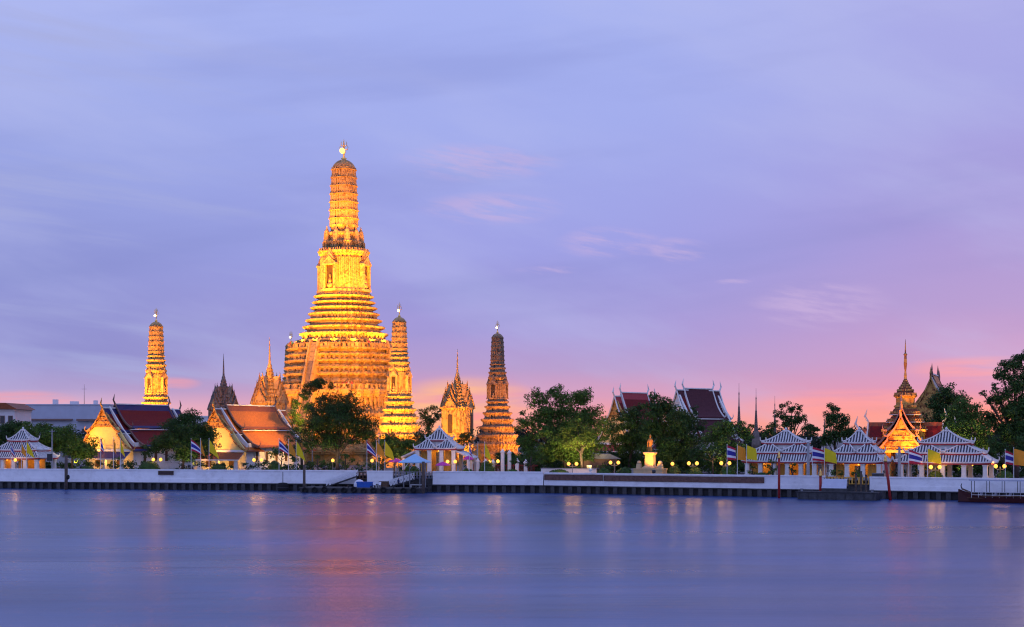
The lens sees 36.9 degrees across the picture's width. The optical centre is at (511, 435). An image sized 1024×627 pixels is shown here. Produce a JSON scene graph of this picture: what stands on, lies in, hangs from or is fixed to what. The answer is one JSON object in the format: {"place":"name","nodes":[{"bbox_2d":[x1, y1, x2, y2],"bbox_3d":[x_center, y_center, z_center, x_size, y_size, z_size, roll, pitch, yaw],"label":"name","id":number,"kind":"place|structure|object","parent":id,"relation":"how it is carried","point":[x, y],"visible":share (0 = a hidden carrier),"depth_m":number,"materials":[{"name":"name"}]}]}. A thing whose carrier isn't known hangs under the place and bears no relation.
{"place":"outdoors","nodes":[
{"label":"outdoors","id":0,"kind":"place"},
{"bbox_2d":[0,403,34,462],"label":"apartment building","id":1,"kind":"structure","parent":0,"point":[13,411],"depth_m":400.80,"materials":[{"name":"paint"}]},
{"bbox_2d":[0,475,1023,626],"bbox_3d":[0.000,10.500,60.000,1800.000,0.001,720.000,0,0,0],"label":"river water","id":2,"kind":"structure","parent":0,"point":[145,558],"depth_m":128.61,"materials":[{"name":"liquid"}]},
{"bbox_2d":[64,456,67,489],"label":"mooring post","id":3,"kind":"object","parent":2,"relation":"in","point":[65,475],"visible":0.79,"depth_m":295.86,"materials":[{"name":"brown wood"}]},
{"bbox_2d":[277,482,287,490],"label":"float drum","id":4,"kind":"object","parent":2,"relation":"on","point":[282,486],"visible":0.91,"depth_m":287.39,"materials":[{"name":"rubber"}]},
{"bbox_2d":[299,485,427,492],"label":"landing pontoon","id":5,"kind":"object","parent":2,"relation":"on","point":[331,489],"visible":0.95,"depth_m":278.86,"materials":[{"name":"metal"}]},
{"bbox_2d":[326,470,357,485],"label":"gangway","id":6,"kind":"object","parent":5,"relation":"on","point":[333,480],"visible":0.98,"depth_m":285.34,"materials":[{"name":"metal"}]},
{"bbox_2d":[356,482,372,486],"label":"storage box","id":7,"kind":"object","parent":5,"relation":"on","point":[364,484],"visible":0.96,"depth_m":280.08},
{"bbox_2d":[388,473,413,486],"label":"gangway","id":8,"kind":"object","parent":5,"relation":"on","point":[406,480],"visible":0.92,"depth_m":282.46,"materials":[{"name":"metal"}]},
{"bbox_2d":[398,454,430,487],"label":"landing canopy","id":9,"kind":"object","parent":5,"relation":"on","point":[414,458],"visible":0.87,"depth_m":277.97,"materials":[{"name":"blue fabric"}]},
{"bbox_2d":[422,462,424,493],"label":"mooring post","id":10,"kind":"object","parent":2,"relation":"in","point":[423,477],"visible":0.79,"depth_m":275.41,"materials":[{"name":"brown wood"}]},
{"bbox_2d":[777,452,780,497],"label":"marker post","id":11,"kind":"object","parent":2,"relation":"in","point":[779,457],"visible":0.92,"depth_m":255.80,"materials":[{"name":"red metal"}]},
{"bbox_2d":[795,488,881,500],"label":"steel pontoon","id":12,"kind":"object","parent":2,"relation":"on","point":[849,495],"visible":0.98,"depth_m":248.51,"materials":[{"name":"metal"}]},
{"bbox_2d":[821,478,848,491],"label":"ticket shelter","id":13,"kind":"object","parent":12,"relation":"on","point":[834,485],"visible":1,"depth_m":250.96,"materials":[{"name":"metal"}]},
{"bbox_2d":[884,454,891,499],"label":"marker post","id":14,"kind":"object","parent":2,"relation":"in","point":[887,478],"visible":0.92,"depth_m":247.19,"materials":[{"name":"red metal"}]},
{"bbox_2d":[958,479,1023,502],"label":"ferry boat","id":15,"kind":"object","parent":2,"relation":"on","point":[965,495],"visible":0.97,"depth_m":239.18,"materials":[{"name":"brown wood"}]},
{"bbox_2d":[0,481,1023,499],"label":"quay","id":16,"kind":"structure","parent":0,"point":[913,495],"depth_m":279.81,"materials":[{"name":"concrete"}]},
{"bbox_2d":[0,468,356,483],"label":"river wall","id":17,"kind":"structure","parent":16,"relation":"on","point":[180,476],"depth_m":294.36,"materials":[{"name":"concrete"}]},
{"bbox_2d":[367,471,392,483],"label":"river wall","id":18,"kind":"structure","parent":16,"relation":"on","point":[375,476],"depth_m":285.60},
{"bbox_2d":[393,471,432,483],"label":"quay fence","id":19,"kind":"object","parent":16,"relation":"on","point":[429,480],"visible":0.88,"depth_m":284.53,"materials":[{"name":"grey metal"}]},
{"bbox_2d":[433,471,543,484],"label":"river wall","id":20,"kind":"structure","parent":16,"relation":"on","point":[486,478],"depth_m":281.05,"materials":[{"name":"concrete"}]},
{"bbox_2d":[544,472,825,488],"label":"river wall","id":21,"kind":"structure","parent":16,"relation":"on","point":[797,481],"depth_m":265.59,"materials":[{"name":"concrete"}]},
{"bbox_2d":[544,474,602,480],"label":"wall panel","id":22,"kind":"structure","parent":21,"relation":"attached to","point":[574,477],"depth_m":276.16,"materials":[{"name":"brown wood"}]},
{"bbox_2d":[604,475,763,482],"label":"wall panel","id":23,"kind":"structure","parent":21,"relation":"attached to","point":[686,479],"depth_m":267.12,"materials":[{"name":"brown wood"}]},
{"bbox_2d":[828,477,869,489],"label":"quay fence","id":24,"kind":"object","parent":16,"relation":"on","point":[851,485],"visible":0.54,"depth_m":254.87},
{"bbox_2d":[869,476,1023,492],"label":"river wall","id":25,"kind":"structure","parent":16,"relation":"on","point":[952,484],"depth_m":248.43,"materials":[{"name":"concrete"}]},
{"bbox_2d":[0,0,1023,435],"label":"sky","id":26,"kind":"structure","parent":0,"point":[764,200],"materials":[{"name":"purple"}]},
{"bbox_2d":[17,436,1023,480],"bbox_3d":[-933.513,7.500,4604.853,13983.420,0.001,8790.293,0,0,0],"label":"temple ground","id":27,"kind":"structure","parent":0,"point":[61,459],"depth_m":344.92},
{"bbox_2d":[0,419,29,445],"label":"round tree","id":28,"kind":"object","parent":27,"relation":"on","point":[7,429],"visible":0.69,"depth_m":327.05,"materials":[{"name":"green plant"}]},
{"bbox_2d":[0,427,59,468],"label":"pavilion","id":29,"kind":"structure","parent":27,"relation":"on","point":[40,451],"depth_m":308.39,"materials":[{"name":"tile"}]},
{"bbox_2d":[26,441,33,468],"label":"flag","id":30,"kind":"object","parent":27,"relation":"on","point":[29,450],"visible":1,"depth_m":302.53,"materials":[{"name":"yellow fabric"}]},
{"bbox_2d":[47,429,54,468],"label":"utility pole","id":31,"kind":"object","parent":27,"relation":"on","point":[49,457],"visible":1,"depth_m":302.08,"materials":[{"name":"concrete"}]},
{"bbox_2d":[14,420,104,468],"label":"round tree","id":32,"kind":"object","parent":27,"relation":"on","point":[79,449],"visible":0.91,"depth_m":316.21,"materials":[{"name":"green plant"}]},
{"bbox_2d":[26,399,113,452],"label":"office building","id":33,"kind":"structure","parent":27,"relation":"on","point":[80,416],"depth_m":640.00,"materials":[{"name":"grey glass"}]},
{"bbox_2d":[64,394,195,468],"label":"prayer hall","id":34,"kind":"structure","parent":27,"relation":"on","point":[133,427],"depth_m":333.11,"materials":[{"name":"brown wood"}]},
{"bbox_2d":[138,460,159,468],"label":"clipped bush","id":35,"kind":"object","parent":27,"relation":"on","point":[148,465],"visible":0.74,"depth_m":298.66,"materials":[{"name":"green plant"}]},
{"bbox_2d":[141,309,170,404],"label":"corner prang","id":36,"kind":"structure","parent":27,"relation":"on","point":[156,383],"depth_m":385.20,"materials":[{"name":"gold metal"}]},
{"bbox_2d":[141,407,221,468],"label":"shade tree","id":37,"kind":"object","parent":27,"relation":"on","point":[184,432],"visible":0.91,"depth_m":305.80,"materials":[{"name":"green plant"}]},
{"bbox_2d":[191,440,201,454],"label":"flag","id":38,"kind":"object","parent":27,"relation":"on","point":[195,447],"visible":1,"depth_m":295.10,"materials":[{"name":"multicoloured fabric"}]},
{"bbox_2d":[209,440,218,458],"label":"flag","id":39,"kind":"object","parent":27,"relation":"on","point":[212,450],"visible":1,"depth_m":294.09,"materials":[{"name":"yellow fabric"}]},
{"bbox_2d":[209,464,226,469],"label":"clipped bush","id":40,"kind":"object","parent":27,"relation":"on","point":[219,467],"visible":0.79,"depth_m":295.78,"materials":[{"name":"green plant"}]},
{"bbox_2d":[207,354,238,418],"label":"mondop","id":41,"kind":"structure","parent":27,"relation":"on","point":[221,391],"depth_m":423.19,"materials":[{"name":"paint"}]},
{"bbox_2d":[177,395,317,469],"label":"prayer hall","id":42,"kind":"structure","parent":27,"relation":"on","point":[270,426],"depth_m":329.39,"materials":[{"name":"tile"}]},
{"bbox_2d":[250,338,289,413],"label":"mondop","id":43,"kind":"structure","parent":27,"relation":"on","point":[269,388],"depth_m":369.86,"materials":[{"name":"ceramic"}]},
{"bbox_2d":[267,460,282,469],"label":"clipped bush","id":44,"kind":"object","parent":27,"relation":"on","point":[274,465],"visible":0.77,"depth_m":293.35,"materials":[{"name":"green plant"}]},
{"bbox_2d":[267,443,298,466],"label":"round tree","id":45,"kind":"object","parent":27,"relation":"on","point":[276,451],"visible":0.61,"depth_m":313.17,"materials":[{"name":"green plant"}]},
{"bbox_2d":[279,440,289,455],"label":"flag","id":46,"kind":"object","parent":27,"relation":"on","point":[282,447],"visible":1,"depth_m":291.13,"materials":[{"name":"multicoloured fabric"}]},
{"bbox_2d":[282,334,292,380],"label":"corner prang","id":47,"kind":"structure","parent":27,"relation":"on","point":[286,358],"depth_m":442.94,"materials":[{"name":"gold metal"}]},
{"bbox_2d":[288,439,296,469],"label":"flag","id":48,"kind":"object","parent":27,"relation":"on","point":[291,450],"visible":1,"depth_m":290.74,"materials":[{"name":"orange fabric"}]},
{"bbox_2d":[296,441,305,461],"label":"flag","id":49,"kind":"object","parent":27,"relation":"on","point":[299,452],"visible":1,"depth_m":290.39,"materials":[{"name":"yellow fabric"}]},
{"bbox_2d":[287,377,335,469],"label":"slender tree","id":50,"kind":"object","parent":27,"relation":"on","point":[315,383],"visible":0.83,"depth_m":330.58,"materials":[{"name":"green plant"}]},
{"bbox_2d":[285,390,378,469],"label":"shade tree","id":51,"kind":"object","parent":27,"relation":"on","point":[336,413],"visible":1,"depth_m":302.40,"materials":[{"name":"green plant"}]},
{"bbox_2d":[337,453,354,469],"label":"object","id":52,"kind":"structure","parent":27,"relation":"on","point":[341,460],"depth_m":291.86,"materials":[{"name":"green plant"}]},
{"bbox_2d":[282,141,420,464],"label":"great prang","id":53,"kind":"structure","parent":27,"relation":"on","point":[344,313],"depth_m":393.81,"materials":[{"name":"metal"}]},
{"bbox_2d":[376,440,385,470],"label":"flag","id":54,"kind":"object","parent":27,"relation":"on","point":[379,451],"visible":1,"depth_m":287.01,"materials":[{"name":"orange fabric"}]},
{"bbox_2d":[385,442,393,459],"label":"flag","id":55,"kind":"object","parent":27,"relation":"on","point":[388,452],"visible":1,"depth_m":286.53,"materials":[{"name":"yellow fabric"}]},
{"bbox_2d":[370,432,418,472],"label":"round tree","id":56,"kind":"object","parent":27,"relation":"on","point":[393,442],"visible":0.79,"depth_m":303.75,"materials":[{"name":"green plant"}]},
{"bbox_2d":[371,303,423,467],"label":"corner prang","id":57,"kind":"structure","parent":27,"relation":"on","point":[399,418],"depth_m":355.79,"materials":[{"name":"metal"}]},
{"bbox_2d":[402,465,420,477],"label":"clipped bush","id":58,"kind":"object","parent":27,"relation":"on","point":[415,469],"visible":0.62,"depth_m":288.31,"materials":[{"name":"green plant"}]},
{"bbox_2d":[417,405,440,432],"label":"airy tree","id":59,"kind":"object","parent":27,"relation":"on","point":[428,420],"visible":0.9,"depth_m":432.59,"materials":[{"name":"green plant"}]},
{"bbox_2d":[401,425,477,474],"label":"pavilion","id":60,"kind":"structure","parent":27,"relation":"on","point":[438,445],"depth_m":291.19,"materials":[{"name":"tile"}]},
{"bbox_2d":[409,426,474,448],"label":"round tree","id":61,"kind":"object","parent":27,"relation":"on","point":[463,437],"visible":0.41,"depth_m":307.37,"materials":[{"name":"green plant"}]},
{"bbox_2d":[439,349,478,464],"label":"mondop","id":62,"kind":"structure","parent":27,"relation":"on","point":[457,406],"depth_m":383.09,"materials":[{"name":"ceramic"}]},
{"bbox_2d":[479,461,494,470],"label":"clipped bush","id":63,"kind":"object","parent":27,"relation":"on","point":[489,466],"visible":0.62,"depth_m":285.31,"materials":[{"name":"green plant"}]},
{"bbox_2d":[484,444,491,470],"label":"flag","id":64,"kind":"object","parent":27,"relation":"on","point":[486,453],"visible":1,"depth_m":282.51,"materials":[{"name":"yellow fabric"}]},
{"bbox_2d":[475,320,520,462],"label":"corner prang","id":65,"kind":"structure","parent":27,"relation":"on","point":[497,434],"depth_m":412.52,"materials":[{"name":"brown stone"}]},
{"bbox_2d":[500,449,504,470],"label":"fence pillar","id":66,"kind":"structure","parent":27,"relation":"on","point":[502,451],"depth_m":291.11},
{"bbox_2d":[17,448,1023,477],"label":"undergrowth","id":67,"kind":"object","parent":27,"relation":"on","point":[703,465],"visible":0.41,"depth_m":302.78,"materials":[{"name":"green plant"}]},
{"bbox_2d":[47,424,1007,452],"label":"trees","id":68,"kind":"object","parent":27,"relation":"on","point":[815,440],"visible":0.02,"depth_m":667.60,"materials":[{"name":"green plant"}]},
{"bbox_2d":[509,450,548,471],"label":"tree","id":69,"kind":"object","parent":27,"relation":"on","point":[527,464],"depth_m":286.20,"materials":[{"name":"green plant"}]},
{"bbox_2d":[510,383,610,466],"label":"rain tree","id":70,"kind":"object","parent":27,"relation":"on","point":[549,418],"visible":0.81,"depth_m":297.77,"materials":[{"name":"green plant"}]},
{"bbox_2d":[541,468,596,472],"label":"garden wall","id":71,"kind":"structure","parent":27,"relation":"on","point":[581,470],"depth_m":282.99,"materials":[{"name":"concrete"}]},
{"bbox_2d":[557,409,609,467],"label":"shade tree","id":72,"kind":"object","parent":27,"relation":"on","point":[585,433],"visible":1,"depth_m":292.43,"materials":[{"name":"green plant"}]},
{"bbox_2d":[579,453,619,472],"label":"garden shed","id":73,"kind":"structure","parent":27,"relation":"on","point":[600,459],"depth_m":299.80,"materials":[{"name":"beige"}]},
{"bbox_2d":[616,467,631,472],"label":"clipped bush","id":74,"kind":"object","parent":27,"relation":"on","point":[625,470],"visible":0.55,"depth_m":277.22,"materials":[{"name":"green plant"}]},
{"bbox_2d":[594,384,655,454],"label":"prayer hall","id":75,"kind":"structure","parent":27,"relation":"on","point":[621,401],"depth_m":365.93,"materials":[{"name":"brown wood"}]},
{"bbox_2d":[604,402,652,467],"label":"shade tree","id":76,"kind":"object","parent":27,"relation":"on","point":[629,440],"visible":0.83,"depth_m":300.67,"materials":[{"name":"green plant"}]},
{"bbox_2d":[633,452,667,473],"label":"statue pedestal","id":77,"kind":"object","parent":27,"relation":"on","point":[650,463],"visible":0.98,"depth_m":273.63,"materials":[{"name":"stone"}]},
{"bbox_2d":[635,391,708,467],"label":"shade tree","id":78,"kind":"object","parent":27,"relation":"on","point":[681,426],"visible":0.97,"depth_m":291.05,"materials":[{"name":"green plant"}]},
{"bbox_2d":[667,466,680,473],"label":"clipped bush","id":79,"kind":"object","parent":27,"relation":"on","point":[674,470],"visible":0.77,"depth_m":272.52,"materials":[{"name":"green plant"}]},
{"bbox_2d":[652,378,742,456],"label":"prayer hall","id":80,"kind":"structure","parent":27,"relation":"on","point":[711,408],"depth_m":348.33,"materials":[{"name":"tile"}]},
{"bbox_2d":[685,441,749,473],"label":"round tree","id":81,"kind":"object","parent":27,"relation":"on","point":[697,452],"visible":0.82,"depth_m":280.93,"materials":[{"name":"green plant"}]},
{"bbox_2d":[700,419,755,466],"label":"flat topped tree","id":82,"kind":"object","parent":27,"relation":"on","point":[715,435],"visible":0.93,"depth_m":283.58,"materials":[{"name":"green plant"}]},
{"bbox_2d":[719,466,736,474],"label":"clipped bush","id":83,"kind":"object","parent":27,"relation":"on","point":[730,470],"visible":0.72,"depth_m":269.15,"materials":[{"name":"green plant"}]},
{"bbox_2d":[727,445,735,459],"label":"flag","id":84,"kind":"object","parent":27,"relation":"on","point":[731,453],"visible":1,"depth_m":265.15,"materials":[{"name":"multicoloured fabric"}]},
{"bbox_2d":[736,393,744,451],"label":"chedi","id":85,"kind":"structure","parent":27,"relation":"on","point":[738,418],"depth_m":357.76,"materials":[{"name":"stone"}]},
{"bbox_2d":[737,444,745,474],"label":"flag","id":86,"kind":"object","parent":27,"relation":"on","point":[741,454],"visible":1,"depth_m":264.49,"materials":[{"name":"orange fabric"}]},
{"bbox_2d":[746,444,756,474],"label":"flag","id":87,"kind":"object","parent":27,"relation":"on","point":[751,453],"visible":1,"depth_m":263.80,"materials":[{"name":"yellow fabric"}]},
{"bbox_2d":[751,397,760,448],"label":"chedi","id":88,"kind":"structure","parent":27,"relation":"on","point":[756,443],"depth_m":341.23,"materials":[{"name":"stone"}]},
{"bbox_2d":[764,459,777,474],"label":"bush","id":89,"kind":"object","parent":27,"relation":"on","point":[771,469],"depth_m":264.36,"materials":[{"name":"green plant"}]},
{"bbox_2d":[741,427,827,477],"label":"pavilion","id":90,"kind":"structure","parent":27,"relation":"on","point":[790,446],"depth_m":266.54,"materials":[{"name":"tile"}]},
{"bbox_2d":[761,401,820,437],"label":"clumpy tree","id":91,"kind":"object","parent":27,"relation":"on","point":[791,421],"visible":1,"depth_m":292.73,"materials":[{"name":"green plant"}]},
{"bbox_2d":[805,442,810,474],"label":"utility pole","id":92,"kind":"object","parent":27,"relation":"on","point":[808,463],"visible":1,"depth_m":259.42,"materials":[{"name":"concrete"}]},
{"bbox_2d":[812,446,825,474],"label":"flag","id":93,"kind":"object","parent":27,"relation":"on","point":[817,454],"visible":1,"depth_m":258.75,"materials":[{"name":"multicoloured fabric"}]},
{"bbox_2d":[818,418,829,471],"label":"chedi","id":94,"kind":"structure","parent":27,"relation":"on","point":[819,466],"depth_m":315.65,"materials":[{"name":"stone"}]},
{"bbox_2d":[824,447,836,475],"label":"flag","id":95,"kind":"object","parent":27,"relation":"on","point":[829,455],"visible":0.98,"depth_m":258.08,"materials":[{"name":"yellow fabric"}]},
{"bbox_2d":[818,402,855,473],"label":"upright tree","id":96,"kind":"object","parent":27,"relation":"on","point":[833,435],"visible":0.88,"depth_m":289.29,"materials":[{"name":"green plant"}]},
{"bbox_2d":[827,427,892,479],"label":"pavilion","id":97,"kind":"structure","parent":27,"relation":"on","point":[861,448],"depth_m":261.03,"materials":[{"name":"tile"}]},
{"bbox_2d":[896,447,902,476],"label":"utility pole","id":98,"kind":"object","parent":27,"relation":"on","point":[899,449],"visible":1,"depth_m":252.91,"materials":[{"name":"concrete"}]},
{"bbox_2d":[854,339,955,476],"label":"temple gate","id":99,"kind":"structure","parent":27,"relation":"on","point":[905,425],"depth_m":275.42,"materials":[{"name":"gold tile"}]},
{"bbox_2d":[908,448,922,464],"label":"flag","id":100,"kind":"object","parent":27,"relation":"on","point":[915,457],"visible":1,"depth_m":252.13,"materials":[{"name":"multicoloured fabric"}]},
{"bbox_2d":[927,447,940,476],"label":"flag","id":101,"kind":"object","parent":27,"relation":"on","point":[933,456],"visible":1,"depth_m":250.76,"materials":[{"name":"yellow fabric"}]},
{"bbox_2d":[915,366,974,471],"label":"prayer hall","id":102,"kind":"structure","parent":27,"relation":"on","point":[933,384],"depth_m":311.37,"materials":[{"name":"brown tile"}]},
{"bbox_2d":[893,427,999,477],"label":"pavilion","id":103,"kind":"structure","parent":27,"relation":"on","point":[950,447],"depth_m":255.13,"materials":[{"name":"tile"}]},
{"bbox_2d":[922,382,973,432],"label":"shade tree","id":104,"kind":"object","parent":27,"relation":"on","point":[946,395],"visible":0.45,"depth_m":286.12,"materials":[{"name":"green plant"}]},
{"bbox_2d":[940,396,994,475],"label":"tufted tree","id":105,"kind":"object","parent":27,"relation":"on","point":[969,427],"visible":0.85,"depth_m":267.49,"materials":[{"name":"green plant"}]},
{"bbox_2d":[978,349,1023,477],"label":"tall tree","id":106,"kind":"object","parent":27,"relation":"on","point":[1012,429],"visible":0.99,"depth_m":268.67,"materials":[{"name":"green plant"}]},
{"bbox_2d":[985,435,1023,471],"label":"round tree","id":107,"kind":"object","parent":27,"relation":"on","point":[997,447],"visible":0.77,"depth_m":257.81,"materials":[{"name":"green plant"}]},
{"bbox_2d":[996,471,1014,477],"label":"clipped bush","id":108,"kind":"object","parent":27,"relation":"on","point":[1001,474],"visible":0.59,"depth_m":248.53,"materials":[{"name":"green plant"}]},
{"bbox_2d":[1005,449,1018,477],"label":"flag","id":109,"kind":"object","parent":27,"relation":"on","point":[1009,457],"visible":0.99,"depth_m":245.54,"materials":[{"name":"multicoloured fabric"}]},
{"bbox_2d":[1013,447,1023,477],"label":"flag","id":110,"kind":"object","parent":27,"relation":"on","point":[1018,457],"visible":1,"depth_m":245.01,"materials":[{"name":"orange fabric"}]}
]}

